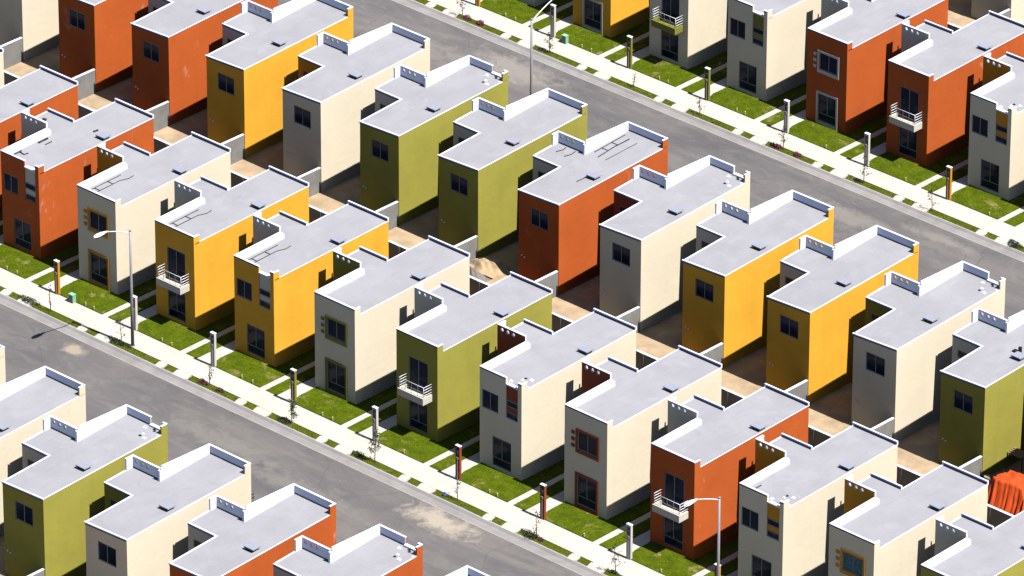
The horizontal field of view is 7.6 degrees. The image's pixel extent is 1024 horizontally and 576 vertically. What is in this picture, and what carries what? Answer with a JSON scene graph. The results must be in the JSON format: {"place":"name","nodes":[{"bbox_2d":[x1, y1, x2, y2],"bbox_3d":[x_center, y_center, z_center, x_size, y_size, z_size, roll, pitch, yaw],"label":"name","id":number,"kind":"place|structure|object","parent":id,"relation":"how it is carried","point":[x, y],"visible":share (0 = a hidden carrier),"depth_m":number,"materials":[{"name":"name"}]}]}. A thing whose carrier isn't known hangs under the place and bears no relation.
{"place":"outdoors","nodes":[
{"label":"outdoors","id":0,"kind":"place"},
{"bbox_2d":[0,268,664,575],"bbox_3d":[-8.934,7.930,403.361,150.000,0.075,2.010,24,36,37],"label":"sidewalk","id":1,"kind":"structure","parent":0,"point":[431,480],"depth_m":404.03,"materials":[{"name":"concrete"}]},
{"bbox_2d":[0,220,737,575],"bbox_3d":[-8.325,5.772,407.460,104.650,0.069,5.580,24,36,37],"label":"path","id":2,"kind":"structure","parent":0,"point":[640,540],"depth_m":405.02,"materials":[{"name":"concrete"}]},
{"bbox_2d":[0,0,1023,575],"bbox_3d":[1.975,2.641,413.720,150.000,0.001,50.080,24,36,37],"label":"road","id":3,"kind":"structure","parent":0,"point":[364,502],"depth_m":411.64,"materials":[{"name":"grey asphalt"}]},
{"bbox_2d":[0,294,607,575],"bbox_3d":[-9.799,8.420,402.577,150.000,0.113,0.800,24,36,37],"label":"kerb","id":4,"kind":"structure","parent":3,"relation":"on","point":[323,448],"depth_m":403.58,"materials":[{"name":"concrete"}]},
{"bbox_2d":[392,0,1023,261],"bbox_3d":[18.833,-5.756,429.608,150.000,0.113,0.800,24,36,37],"label":"kerb","id":5,"kind":"structure","parent":3,"relation":"on","point":[901,206],"depth_m":435.49,"materials":[{"name":"concrete"}]},
{"bbox_2d":[0,0,1023,575],"bbox_3d":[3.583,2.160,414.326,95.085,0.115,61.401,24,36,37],"label":"lawn","id":6,"kind":"structure","parent":0,"point":[590,528],"depth_m":414.69,"materials":[{"name":"green plant"}]},
{"bbox_2d":[0,0,1023,575],"bbox_3d":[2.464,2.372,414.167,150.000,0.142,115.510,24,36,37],"label":"yard ground","id":7,"kind":"structure","parent":0,"point":[918,450],"depth_m":417.85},
{"bbox_2d":[0,37,22,68],"bbox_3d":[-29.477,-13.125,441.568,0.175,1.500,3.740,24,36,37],"label":"yard wall","id":8,"kind":"structure","parent":7,"relation":"on","point":[13,53],"depth_m":442.21,"materials":[{"name":"white paint"}]},
{"bbox_2d":[0,0,58,60],"bbox_3d":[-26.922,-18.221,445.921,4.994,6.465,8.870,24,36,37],"label":"house","id":9,"kind":"structure","parent":7,"relation":"on","point":[34,24],"depth_m":442.99,"materials":[{"name":"beige paint"}]},
{"bbox_2d":[0,65,78,208],"bbox_3d":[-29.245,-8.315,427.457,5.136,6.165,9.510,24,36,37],"label":"house","id":10,"kind":"structure","parent":7,"relation":"on","point":[42,89],"depth_m":427.00,"materials":[{"name":"orange paint"}]},
{"bbox_2d":[0,366,85,535],"bbox_3d":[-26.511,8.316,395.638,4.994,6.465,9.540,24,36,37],"label":"house","id":11,"kind":"structure","parent":7,"relation":"on","point":[30,401],"depth_m":394.81,"materials":[{"name":"beige paint"}]},
{"bbox_2d":[0,98,153,259],"bbox_3d":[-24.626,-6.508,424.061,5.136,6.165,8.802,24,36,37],"label":"house","id":12,"kind":"structure","parent":7,"relation":"on","point":[48,162],"depth_m":421.40,"materials":[{"name":"orange paint"}]},
{"bbox_2d":[14,217,31,251],"bbox_3d":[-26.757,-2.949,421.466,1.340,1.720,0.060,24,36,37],"label":"window","id":13,"kind":"structure","parent":12,"relation":"in","point":[22,229],"depth_m":421.54,"materials":[{"name":"glass"}]},
{"bbox_2d":[71,69,95,100],"bbox_3d":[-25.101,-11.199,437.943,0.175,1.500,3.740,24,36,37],"label":"yard wall","id":14,"kind":"structure","parent":7,"relation":"on","point":[86,84],"depth_m":438.61,"materials":[{"name":"white paint"}]},
{"bbox_2d":[1,404,167,575],"bbox_3d":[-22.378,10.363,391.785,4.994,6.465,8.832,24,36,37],"label":"house","id":15,"kind":"structure","parent":7,"relation":"on","point":[53,496],"depth_m":389.39,"materials":[{"name":"green paint"}]},
{"bbox_2d":[15,500,32,526],"bbox_3d":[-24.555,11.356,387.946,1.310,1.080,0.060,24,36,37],"label":"window","id":16,"kind":"structure","parent":15,"relation":"in","point":[24,513],"depth_m":387.96,"materials":[{"name":"glass"}]},
{"bbox_2d":[58,0,147,92],"bbox_3d":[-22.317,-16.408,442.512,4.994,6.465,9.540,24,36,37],"label":"house","id":17,"kind":"structure","parent":7,"relation":"on","point":[96,35],"depth_m":439.13,"materials":[{"name":"orange paint"}]},
{"bbox_2d":[69,8,84,30],"bbox_3d":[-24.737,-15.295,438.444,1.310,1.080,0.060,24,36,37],"label":"window","id":18,"kind":"structure","parent":17,"relation":"in","point":[77,19],"depth_m":438.43,"materials":[{"name":"glass"}]},
{"bbox_2d":[77,132,230,294],"bbox_3d":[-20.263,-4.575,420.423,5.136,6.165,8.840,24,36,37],"label":"house","id":19,"kind":"structure","parent":7,"relation":"on","point":[127,187],"depth_m":417.81,"materials":[{"name":"beige paint"}]},
{"bbox_2d":[90,211,106,233],"bbox_3d":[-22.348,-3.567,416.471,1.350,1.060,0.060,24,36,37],"label":"window","id":20,"kind":"structure","parent":19,"relation":"in","point":[98,222],"depth_m":416.52,"materials":[{"name":"glass"}]},
{"bbox_2d":[91,253,106,285],"bbox_3d":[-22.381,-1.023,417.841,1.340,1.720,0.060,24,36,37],"label":"window","id":21,"kind":"structure","parent":19,"relation":"in","point":[98,264],"depth_m":417.85,"materials":[{"name":"glass"}]},
{"bbox_2d":[146,101,169,131],"bbox_3d":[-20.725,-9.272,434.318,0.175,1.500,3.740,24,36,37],"label":"yard wall","id":22,"kind":"structure","parent":7,"relation":"on","point":[160,113],"depth_m":435.02,"materials":[{"name":"white paint"}]},
{"bbox_2d":[84,443,250,575],"bbox_3d":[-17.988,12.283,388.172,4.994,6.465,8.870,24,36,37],"label":"house","id":23,"kind":"structure","parent":7,"relation":"on","point":[138,526],"depth_m":385.98,"materials":[{"name":"beige paint"}]},
{"bbox_2d":[98,541,116,567],"bbox_3d":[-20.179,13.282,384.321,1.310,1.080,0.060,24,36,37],"label":"window","id":24,"kind":"structure","parent":23,"relation":"in","point":[107,554],"depth_m":384.38,"materials":[{"name":"glass"}]},
{"bbox_2d":[130,0,277,124],"bbox_3d":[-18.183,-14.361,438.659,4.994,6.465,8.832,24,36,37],"label":"house","id":25,"kind":"structure","parent":7,"relation":"on","point":[174,42],"depth_m":435.64,"materials":[{"name":"orange paint"}]},
{"bbox_2d":[143,40,158,62],"bbox_3d":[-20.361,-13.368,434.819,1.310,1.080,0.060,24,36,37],"label":"window","id":26,"kind":"structure","parent":25,"relation":"in","point":[150,51],"depth_m":434.81,"materials":[{"name":"glass"}]},
{"bbox_2d":[154,166,308,330],"bbox_3d":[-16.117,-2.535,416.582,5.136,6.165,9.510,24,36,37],"label":"house","id":27,"kind":"structure","parent":7,"relation":"on","point":[203,232],"depth_m":414.14,"materials":[{"name":"yellow paint"}]},
{"bbox_2d":[167,246,185,284],"bbox_3d":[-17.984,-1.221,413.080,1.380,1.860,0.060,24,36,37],"label":"window","id":28,"kind":"structure","parent":27,"relation":"in","point":[176,259],"depth_m":413.08,"materials":[{"name":"glass"}]},
{"bbox_2d":[168,290,185,322],"bbox_3d":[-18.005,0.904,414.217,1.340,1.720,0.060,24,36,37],"label":"window","id":29,"kind":"structure","parent":27,"relation":"in","point":[177,309],"depth_m":414.29,"materials":[{"name":"glass"}]},
{"bbox_2d":[221,134,244,163],"bbox_3d":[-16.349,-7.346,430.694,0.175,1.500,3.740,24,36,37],"label":"yard wall","id":30,"kind":"structure","parent":7,"relation":"on","point":[236,146],"depth_m":431.42,"materials":[{"name":"white paint"}]},
{"bbox_2d":[168,483,335,575],"bbox_3d":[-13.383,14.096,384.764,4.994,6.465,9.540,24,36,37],"label":"house","id":31,"kind":"structure","parent":7,"relation":"on","point":[257,537],"depth_m":383.63,"materials":[{"name":"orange paint"}]},
{"bbox_2d":[205,0,352,157],"bbox_3d":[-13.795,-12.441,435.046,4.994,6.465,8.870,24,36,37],"label":"house","id":32,"kind":"structure","parent":7,"relation":"on","point":[252,66],"depth_m":432.56,"materials":[{"name":"yellow paint"}]},
{"bbox_2d":[218,72,233,95],"bbox_3d":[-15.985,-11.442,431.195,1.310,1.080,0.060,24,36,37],"label":"window","id":33,"kind":"structure","parent":32,"relation":"in","point":[225,83],"depth_m":431.22,"materials":[{"name":"glass"}]},
{"bbox_2d":[297,167,320,196],"bbox_3d":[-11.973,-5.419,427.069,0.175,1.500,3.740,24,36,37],"label":"yard wall","id":34,"kind":"structure","parent":7,"relation":"on","point":[312,177],"depth_m":427.82,"materials":[{"name":"white paint"}]},
{"bbox_2d":[234,200,388,366],"bbox_3d":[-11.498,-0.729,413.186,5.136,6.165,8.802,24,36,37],"label":"house","id":35,"kind":"structure","parent":7,"relation":"on","point":[283,267],"depth_m":410.56,"materials":[{"name":"yellow paint"}]},
{"bbox_2d":[237,278,251,301],"bbox_3d":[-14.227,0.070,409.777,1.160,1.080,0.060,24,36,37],"label":"window","id":36,"kind":"structure","parent":35,"relation":"in","point":[244,289],"depth_m":409.77,"materials":[{"name":"glass"}]},
{"bbox_2d":[247,323,264,358],"bbox_3d":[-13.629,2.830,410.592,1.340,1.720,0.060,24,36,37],"label":"window","id":37,"kind":"structure","parent":35,"relation":"in","point":[255,336],"depth_m":410.57,"materials":[{"name":"glass"}]},
{"bbox_2d":[273,524,422,575],"bbox_3d":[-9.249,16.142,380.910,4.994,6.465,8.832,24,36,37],"label":"house","id":38,"kind":"structure","parent":7,"relation":"on","point":[379,550],"depth_m":380.77,"materials":[{"name":"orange paint"}]},
{"bbox_2d":[281,23,429,190],"bbox_3d":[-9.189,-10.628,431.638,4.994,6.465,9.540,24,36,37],"label":"house","id":39,"kind":"structure","parent":7,"relation":"on","point":[328,99],"depth_m":428.99,"materials":[{"name":"beige paint"}]},
{"bbox_2d":[294,105,310,128],"bbox_3d":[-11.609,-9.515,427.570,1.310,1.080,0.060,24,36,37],"label":"window","id":40,"kind":"structure","parent":39,"relation":"in","point":[302,116],"depth_m":427.55,"materials":[{"name":"glass"}]},
{"bbox_2d":[375,201,398,230],"bbox_3d":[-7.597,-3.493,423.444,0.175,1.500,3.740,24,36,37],"label":"yard wall","id":41,"kind":"structure","parent":7,"relation":"on","point":[390,211],"depth_m":424.22,"materials":[{"name":"white paint"}]},
{"bbox_2d":[314,236,469,404],"bbox_3d":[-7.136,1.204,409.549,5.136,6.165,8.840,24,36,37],"label":"house","id":42,"kind":"structure","parent":7,"relation":"on","point":[364,304],"depth_m":406.95,"materials":[{"name":"beige paint"}]},
{"bbox_2d":[328,319,344,341],"bbox_3d":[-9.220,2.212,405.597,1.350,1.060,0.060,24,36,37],"label":"window","id":43,"kind":"structure","parent":42,"relation":"in","point":[336,330],"depth_m":405.68,"materials":[{"name":"glass"}]},
{"bbox_2d":[328,361,344,395],"bbox_3d":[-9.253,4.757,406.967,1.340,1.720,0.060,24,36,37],"label":"window","id":44,"kind":"structure","parent":42,"relation":"in","point":[336,374],"depth_m":406.97,"materials":[{"name":"glass"}]},
{"bbox_2d":[358,55,507,224],"bbox_3d":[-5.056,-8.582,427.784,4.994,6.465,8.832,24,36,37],"label":"house","id":45,"kind":"structure","parent":7,"relation":"on","point":[406,133],"depth_m":425.37,"materials":[{"name":"green paint"}]},
{"bbox_2d":[372,139,388,162],"bbox_3d":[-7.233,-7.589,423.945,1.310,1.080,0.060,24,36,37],"label":"window","id":46,"kind":"structure","parent":45,"relation":"in","point":[380,150],"depth_m":423.91,"materials":[{"name":"glass"}]},
{"bbox_2d":[454,235,477,263],"bbox_3d":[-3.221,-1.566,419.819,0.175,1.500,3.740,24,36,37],"label":"yard wall","id":47,"kind":"structure","parent":7,"relation":"on","point":[470,245],"depth_m":420.52,"materials":[{"name":"white paint"}]},
{"bbox_2d":[446,565,488,575],"bbox_3d":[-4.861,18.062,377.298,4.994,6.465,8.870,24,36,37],"label":"house","id":48,"kind":"structure","parent":7,"relation":"on","point":[466,570],"depth_m":378.58,"materials":[{"name":"beige paint"}]},
{"bbox_2d":[396,271,552,441],"bbox_3d":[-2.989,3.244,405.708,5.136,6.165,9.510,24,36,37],"label":"house","id":49,"kind":"structure","parent":7,"relation":"on","point":[446,342],"depth_m":403.31,"materials":[{"name":"green paint"}]},
{"bbox_2d":[409,356,427,393],"bbox_3d":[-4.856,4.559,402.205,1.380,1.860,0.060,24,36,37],"label":"window","id":50,"kind":"structure","parent":49,"relation":"in","point":[418,370],"depth_m":402.23,"materials":[{"name":"glass"}]},
{"bbox_2d":[409,400,427,433],"bbox_3d":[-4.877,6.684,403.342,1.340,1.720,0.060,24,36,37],"label":"window","id":51,"kind":"structure","parent":49,"relation":"in","point":[418,417],"depth_m":403.41,"materials":[{"name":"glass"}]},
{"bbox_2d":[470,256,518,280],"bbox_3d":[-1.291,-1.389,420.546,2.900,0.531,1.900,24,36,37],"label":"sand heap","id":52,"kind":"object","parent":7,"relation":"on","point":[492,268],"visible":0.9,"depth_m":420.17,"materials":[{"name":"beige sand"}]},
{"bbox_2d":[4,70,1013,527],"bbox_3d":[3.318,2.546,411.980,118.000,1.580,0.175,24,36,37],"label":"boundary wall","id":53,"kind":"structure","parent":7,"relation":"on","point":[906,476],"depth_m":408.92,"materials":[{"name":"white paint"}]},
{"bbox_2d":[437,88,587,256],"bbox_3d":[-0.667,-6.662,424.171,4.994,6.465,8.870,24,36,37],"label":"house","id":54,"kind":"structure","parent":7,"relation":"on","point":[485,166],"depth_m":421.78,"materials":[{"name":"green paint"}]},
{"bbox_2d":[451,173,467,196],"bbox_3d":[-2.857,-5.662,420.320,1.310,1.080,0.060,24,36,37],"label":"window","id":55,"kind":"structure","parent":54,"relation":"in","point":[459,184],"depth_m":420.30,"materials":[{"name":"glass"}]},
{"bbox_2d":[534,271,557,297],"bbox_3d":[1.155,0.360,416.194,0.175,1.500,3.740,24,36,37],"label":"yard wall","id":56,"kind":"structure","parent":7,"relation":"on","point":[550,280],"depth_m":416.87,"materials":[{"name":"white paint"}]},
{"bbox_2d":[480,308,636,480],"bbox_3d":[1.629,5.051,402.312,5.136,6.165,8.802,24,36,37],"label":"house","id":57,"kind":"structure","parent":7,"relation":"on","point":[530,380],"depth_m":399.74,"materials":[{"name":"beige paint"}]},
{"bbox_2d":[482,389,497,412],"bbox_3d":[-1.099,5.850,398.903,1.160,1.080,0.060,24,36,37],"label":"window","id":58,"kind":"structure","parent":57,"relation":"in","point":[489,400],"depth_m":398.91,"materials":[{"name":"glass"}]},
{"bbox_2d":[493,436,510,471],"bbox_3d":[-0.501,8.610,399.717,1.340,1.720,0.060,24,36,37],"label":"window","id":59,"kind":"structure","parent":57,"relation":"in","point":[501,448],"depth_m":399.69,"materials":[{"name":"glass"}]},
{"bbox_2d":[517,121,667,294],"bbox_3d":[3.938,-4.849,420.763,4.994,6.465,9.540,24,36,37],"label":"house","id":60,"kind":"structure","parent":7,"relation":"on","point":[566,201],"depth_m":418.16,"materials":[{"name":"orange paint"}]},
{"bbox_2d":[531,207,547,230],"bbox_3d":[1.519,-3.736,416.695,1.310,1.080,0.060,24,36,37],"label":"window","id":61,"kind":"structure","parent":60,"relation":"in","point":[539,219],"depth_m":416.73,"materials":[{"name":"glass"}]},
{"bbox_2d":[573,0,649,37],"bbox_3d":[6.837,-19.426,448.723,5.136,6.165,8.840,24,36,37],"label":"house","id":62,"kind":"structure","parent":7,"relation":"on","point":[610,18],"depth_m":446.20,"materials":[{"name":"yellow paint"}]},
{"bbox_2d":[585,0,600,30],"bbox_3d":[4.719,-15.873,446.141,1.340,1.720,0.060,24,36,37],"label":"window","id":63,"kind":"structure","parent":62,"relation":"in","point":[592,9],"depth_m":446.21,"materials":[{"name":"glass"}]},
{"bbox_2d":[616,306,639,332],"bbox_3d":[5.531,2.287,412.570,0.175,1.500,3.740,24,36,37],"label":"yard wall","id":64,"kind":"structure","parent":7,"relation":"on","point":[632,316],"depth_m":413.22,"materials":[{"name":"white paint"}]},
{"bbox_2d":[564,345,721,519],"bbox_3d":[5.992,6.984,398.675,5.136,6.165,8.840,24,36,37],"label":"house","id":65,"kind":"structure","parent":7,"relation":"on","point":[616,416],"depth_m":396.12,"materials":[{"name":"beige paint"}]},
{"bbox_2d":[577,475,595,510],"bbox_3d":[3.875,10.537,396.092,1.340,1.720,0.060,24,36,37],"label":"window","id":66,"kind":"structure","parent":65,"relation":"in","point":[586,489],"depth_m":396.14,"materials":[{"name":"glass"}]},
{"bbox_2d":[578,432,596,456],"bbox_3d":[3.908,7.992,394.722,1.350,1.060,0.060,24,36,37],"label":"window","id":67,"kind":"structure","parent":65,"relation":"in","point":[587,444],"depth_m":394.74,"materials":[{"name":"glass"}]},
{"bbox_2d":[599,155,750,330],"bbox_3d":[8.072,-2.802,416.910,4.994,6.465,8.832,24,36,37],"label":"house","id":68,"kind":"structure","parent":7,"relation":"on","point":[647,237],"depth_m":414.54,"materials":[{"name":"beige paint"}]},
{"bbox_2d":[612,242,629,266],"bbox_3d":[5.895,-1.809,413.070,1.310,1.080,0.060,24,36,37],"label":"window","id":69,"kind":"structure","parent":68,"relation":"in","point":[621,254],"depth_m":413.08,"materials":[{"name":"glass"}]},
{"bbox_2d":[649,0,727,69],"bbox_3d":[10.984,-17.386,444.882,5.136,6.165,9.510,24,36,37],"label":"house","id":70,"kind":"structure","parent":7,"relation":"on","point":[687,34],"depth_m":442.12,"materials":[{"name":"beige paint"}]},
{"bbox_2d":[661,30,677,61],"bbox_3d":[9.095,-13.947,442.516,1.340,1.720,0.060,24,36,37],"label":"window","id":71,"kind":"structure","parent":70,"relation":"in","point":[669,42],"depth_m":442.52,"materials":[{"name":"glass"}]},
{"bbox_2d":[662,0,678,25],"bbox_3d":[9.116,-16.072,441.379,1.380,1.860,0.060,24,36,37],"label":"window","id":72,"kind":"structure","parent":70,"relation":"in","point":[669,7],"depth_m":441.44,"materials":[{"name":"glass"}]},
{"bbox_2d":[683,496,720,575],"bbox_3d":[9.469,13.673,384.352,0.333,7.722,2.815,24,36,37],"label":"street lamp","id":73,"kind":"object","parent":7,"relation":"on","point":[688,503],"visible":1,"depth_m":384.34,"materials":[{"name":"metal"}]},
{"bbox_2d":[700,343,722,367],"bbox_3d":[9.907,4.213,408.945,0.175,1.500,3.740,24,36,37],"label":"yard wall","id":74,"kind":"structure","parent":7,"relation":"on","point":[715,353],"depth_m":409.55,"materials":[{"name":"white paint"}]},
{"bbox_2d":[650,383,809,559],"bbox_3d":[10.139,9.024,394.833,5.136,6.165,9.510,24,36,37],"label":"house","id":75,"kind":"structure","parent":7,"relation":"on","point":[703,448],"depth_m":392.50,"materials":[{"name":"orange paint"}]},
{"bbox_2d":[664,517,682,550],"bbox_3d":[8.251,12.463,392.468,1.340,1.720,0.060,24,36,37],"label":"window","id":76,"kind":"structure","parent":75,"relation":"in","point":[673,531],"depth_m":392.53,"materials":[{"name":"glass"}]},
{"bbox_2d":[664,472,683,510],"bbox_3d":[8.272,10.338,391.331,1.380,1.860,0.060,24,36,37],"label":"window","id":77,"kind":"structure","parent":75,"relation":"in","point":[673,485],"depth_m":391.38,"materials":[{"name":"glass"}]},
{"bbox_2d":[682,190,833,367],"bbox_3d":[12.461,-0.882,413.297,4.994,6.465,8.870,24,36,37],"label":"house","id":78,"kind":"structure","parent":7,"relation":"on","point":[731,273],"depth_m":410.94,"materials":[{"name":"yellow paint"}]},
{"bbox_2d":[695,278,713,302],"bbox_3d":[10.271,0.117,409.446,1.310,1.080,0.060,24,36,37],"label":"window","id":79,"kind":"structure","parent":78,"relation":"in","point":[704,290],"depth_m":409.47,"materials":[{"name":"glass"}]},
{"bbox_2d":[727,0,820,101],"bbox_3d":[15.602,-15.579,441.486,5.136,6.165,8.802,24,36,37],"label":"house","id":80,"kind":"structure","parent":7,"relation":"on","point":[767,51],"depth_m":438.22,"materials":[{"name":"beige paint"}]},
{"bbox_2d":[730,17,744,39],"bbox_3d":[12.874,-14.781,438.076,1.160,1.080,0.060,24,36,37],"label":"window","id":81,"kind":"structure","parent":80,"relation":"in","point":[737,28],"depth_m":438.11,"materials":[{"name":"glass"}]},
{"bbox_2d":[739,61,756,93],"bbox_3d":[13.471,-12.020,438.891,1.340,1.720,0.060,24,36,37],"label":"window","id":82,"kind":"structure","parent":80,"relation":"in","point":[747,73],"depth_m":438.86,"materials":[{"name":"glass"}]},
{"bbox_2d":[785,380,807,400],"bbox_3d":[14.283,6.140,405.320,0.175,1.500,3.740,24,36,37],"label":"yard wall","id":83,"kind":"structure","parent":7,"relation":"on","point":[800,390],"depth_m":405.92,"materials":[{"name":"white paint"}]},
{"bbox_2d":[738,421,897,575],"bbox_3d":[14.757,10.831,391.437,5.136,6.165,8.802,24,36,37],"label":"house","id":84,"kind":"structure","parent":7,"relation":"on","point":[791,498],"depth_m":388.90,"materials":[{"name":"beige paint"}]},
{"bbox_2d":[742,506,758,530],"bbox_3d":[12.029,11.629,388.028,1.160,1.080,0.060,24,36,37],"label":"window","id":85,"kind":"structure","parent":84,"relation":"in","point":[750,519],"depth_m":388.05,"materials":[{"name":"glass"}]},
{"bbox_2d":[752,554,771,575],"bbox_3d":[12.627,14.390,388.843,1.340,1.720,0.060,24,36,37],"label":"window","id":86,"kind":"structure","parent":84,"relation":"in","point":[760,567],"depth_m":388.72,"materials":[{"name":"glass"}]},
{"bbox_2d":[766,225,918,403],"bbox_3d":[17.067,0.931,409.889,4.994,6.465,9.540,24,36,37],"label":"house","id":87,"kind":"structure","parent":7,"relation":"on","point":[816,311],"depth_m":407.34,"materials":[{"name":"yellow paint"}]},
{"bbox_2d":[780,314,798,339],"bbox_3d":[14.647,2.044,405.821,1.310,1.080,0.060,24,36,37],"label":"window","id":88,"kind":"structure","parent":87,"relation":"in","point":[790,327],"depth_m":405.88,"materials":[{"name":"glass"}]},
{"bbox_2d":[806,0,947,133],"bbox_3d":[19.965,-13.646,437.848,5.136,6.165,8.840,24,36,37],"label":"house","id":89,"kind":"structure","parent":7,"relation":"on","point":[853,47],"depth_m":435.08,"materials":[{"name":"orange paint"}]},
{"bbox_2d":[818,94,835,125],"bbox_3d":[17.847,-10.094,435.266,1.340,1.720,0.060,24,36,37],"label":"window","id":90,"kind":"structure","parent":89,"relation":"in","point":[826,105],"depth_m":435.34,"materials":[{"name":"glass"}]},
{"bbox_2d":[820,53,836,75],"bbox_3d":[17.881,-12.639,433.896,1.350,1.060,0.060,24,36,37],"label":"window","id":91,"kind":"structure","parent":89,"relation":"in","point":[827,63],"depth_m":433.96,"materials":[{"name":"glass"}]},
{"bbox_2d":[871,417,893,438],"bbox_3d":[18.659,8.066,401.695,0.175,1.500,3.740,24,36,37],"label":"yard wall","id":92,"kind":"structure","parent":7,"relation":"on","point":[886,427],"depth_m":402.29,"materials":[{"name":"white paint"}]},
{"bbox_2d":[828,461,988,575],"bbox_3d":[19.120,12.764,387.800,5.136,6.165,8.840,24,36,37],"label":"house","id":93,"kind":"structure","parent":7,"relation":"on","point":[882,526],"depth_m":385.53,"materials":[{"name":"beige paint"}]},
{"bbox_2d":[843,552,862,575],"bbox_3d":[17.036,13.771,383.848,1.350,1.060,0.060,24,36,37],"label":"window","id":94,"kind":"structure","parent":93,"relation":"in","point":[852,564],"depth_m":383.91,"materials":[{"name":"glass"}]},
{"bbox_2d":[851,261,1005,440],"bbox_3d":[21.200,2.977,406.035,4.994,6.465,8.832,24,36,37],"label":"house","id":95,"kind":"structure","parent":7,"relation":"on","point":[902,349],"depth_m":403.72,"materials":[{"name":"beige paint"}]},
{"bbox_2d":[866,351,884,376],"bbox_3d":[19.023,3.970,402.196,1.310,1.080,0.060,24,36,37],"label":"window","id":96,"kind":"structure","parent":95,"relation":"in","point":[876,364],"depth_m":402.23,"materials":[{"name":"glass"}]},
{"bbox_2d":[886,10,1023,166],"bbox_3d":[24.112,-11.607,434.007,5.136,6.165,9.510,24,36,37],"label":"house","id":97,"kind":"structure","parent":7,"relation":"on","point":[935,75],"depth_m":431.60,"materials":[{"name":"orange paint"}]},
{"bbox_2d":[899,127,916,158],"bbox_3d":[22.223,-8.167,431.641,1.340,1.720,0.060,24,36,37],"label":"window","id":98,"kind":"structure","parent":97,"relation":"in","point":[907,139],"depth_m":431.64,"materials":[{"name":"glass"}]},
{"bbox_2d":[900,86,918,121],"bbox_3d":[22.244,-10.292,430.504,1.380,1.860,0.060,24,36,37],"label":"window","id":99,"kind":"structure","parent":97,"relation":"in","point":[909,99],"depth_m":430.48,"materials":[{"name":"glass"}]},
{"bbox_2d":[958,456,981,477],"bbox_3d":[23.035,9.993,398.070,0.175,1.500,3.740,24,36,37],"label":"yard wall","id":100,"kind":"structure","parent":7,"relation":"on","point":[974,466],"depth_m":398.67,"materials":[{"name":"white paint"}]},
{"bbox_2d":[921,511,1023,575],"bbox_3d":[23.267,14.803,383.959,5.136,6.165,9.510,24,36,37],"label":"house","id":101,"kind":"structure","parent":7,"relation":"on","point":[966,545],"depth_m":382.34,"materials":[{"name":"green paint"}]},
{"bbox_2d":[938,307,1023,476],"bbox_3d":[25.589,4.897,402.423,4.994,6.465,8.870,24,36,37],"label":"house","id":102,"kind":"structure","parent":7,"relation":"on","point":[982,398],"depth_m":399.51,"materials":[{"name":"green paint"}]},
{"bbox_2d":[954,389,972,414],"bbox_3d":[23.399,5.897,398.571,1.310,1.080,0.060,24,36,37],"label":"window","id":103,"kind":"structure","parent":102,"relation":"in","point":[962,401],"depth_m":398.62,"materials":[{"name":"glass"}]},
{"bbox_2d":[968,52,1023,200],"bbox_3d":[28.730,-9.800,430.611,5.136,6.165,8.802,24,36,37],"label":"house","id":104,"kind":"structure","parent":7,"relation":"on","point":[996,151],"depth_m":427.41,"materials":[{"name":"beige paint"}]},
{"bbox_2d":[972,114,987,137],"bbox_3d":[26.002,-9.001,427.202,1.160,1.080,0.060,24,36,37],"label":"window","id":105,"kind":"structure","parent":104,"relation":"in","point":[979,125],"depth_m":427.23,"materials":[{"name":"glass"}]},
{"bbox_2d":[980,159,998,192],"bbox_3d":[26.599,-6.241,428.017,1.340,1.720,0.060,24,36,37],"label":"window","id":106,"kind":"structure","parent":104,"relation":"in","point":[989,171],"depth_m":428.07,"materials":[{"name":"glass"}]},
{"bbox_2d":[971,0,1023,23],"bbox_3d":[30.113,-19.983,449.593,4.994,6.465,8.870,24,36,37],"label":"house","id":107,"kind":"structure","parent":7,"relation":"on","point":[980,9],"depth_m":446.94,"materials":[{"name":"beige paint"}]},
{"bbox_2d":[987,469,1023,515],"bbox_3d":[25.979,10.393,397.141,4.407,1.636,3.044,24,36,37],"label":"tarpaulin","id":108,"kind":"object","parent":7,"relation":"on","point":[1005,492],"visible":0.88,"depth_m":396.61,"materials":[{"name":"orange fabric"}]},
{"bbox_2d":[0,0,1023,575],"bbox_3d":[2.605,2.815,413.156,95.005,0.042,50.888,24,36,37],"label":"verge","id":109,"kind":"structure","parent":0,"point":[398,474],"depth_m":415.47,"materials":[{"name":"green plant"}]},
{"bbox_2d":[93,230,134,347],"bbox_3d":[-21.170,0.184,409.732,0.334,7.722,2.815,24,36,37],"label":"street lamp","id":110,"kind":"object","parent":109,"relation":"on","point":[97,236],"visible":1,"depth_m":410.44,"materials":[{"name":"metal"}]},
{"bbox_2d":[530,0,551,94],"bbox_3d":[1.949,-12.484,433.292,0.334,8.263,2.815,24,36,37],"label":"street lamp","id":111,"kind":"object","parent":109,"relation":"on","point":[531,58],"visible":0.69,"depth_m":431.80,"materials":[{"name":"metal"}]},
{"bbox_2d":[425,0,1023,246],"bbox_3d":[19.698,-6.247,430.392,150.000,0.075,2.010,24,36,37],"label":"sidewalk","id":112,"kind":"structure","parent":0,"point":[762,133],"depth_m":436.20,"materials":[{"name":"concrete"}]},
{"bbox_2d":[465,0,1023,229],"bbox_3d":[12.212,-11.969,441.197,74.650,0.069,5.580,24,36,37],"label":"path","id":113,"kind":"structure","parent":0,"point":[958,184],"depth_m":437.36,"materials":[{"name":"concrete"}]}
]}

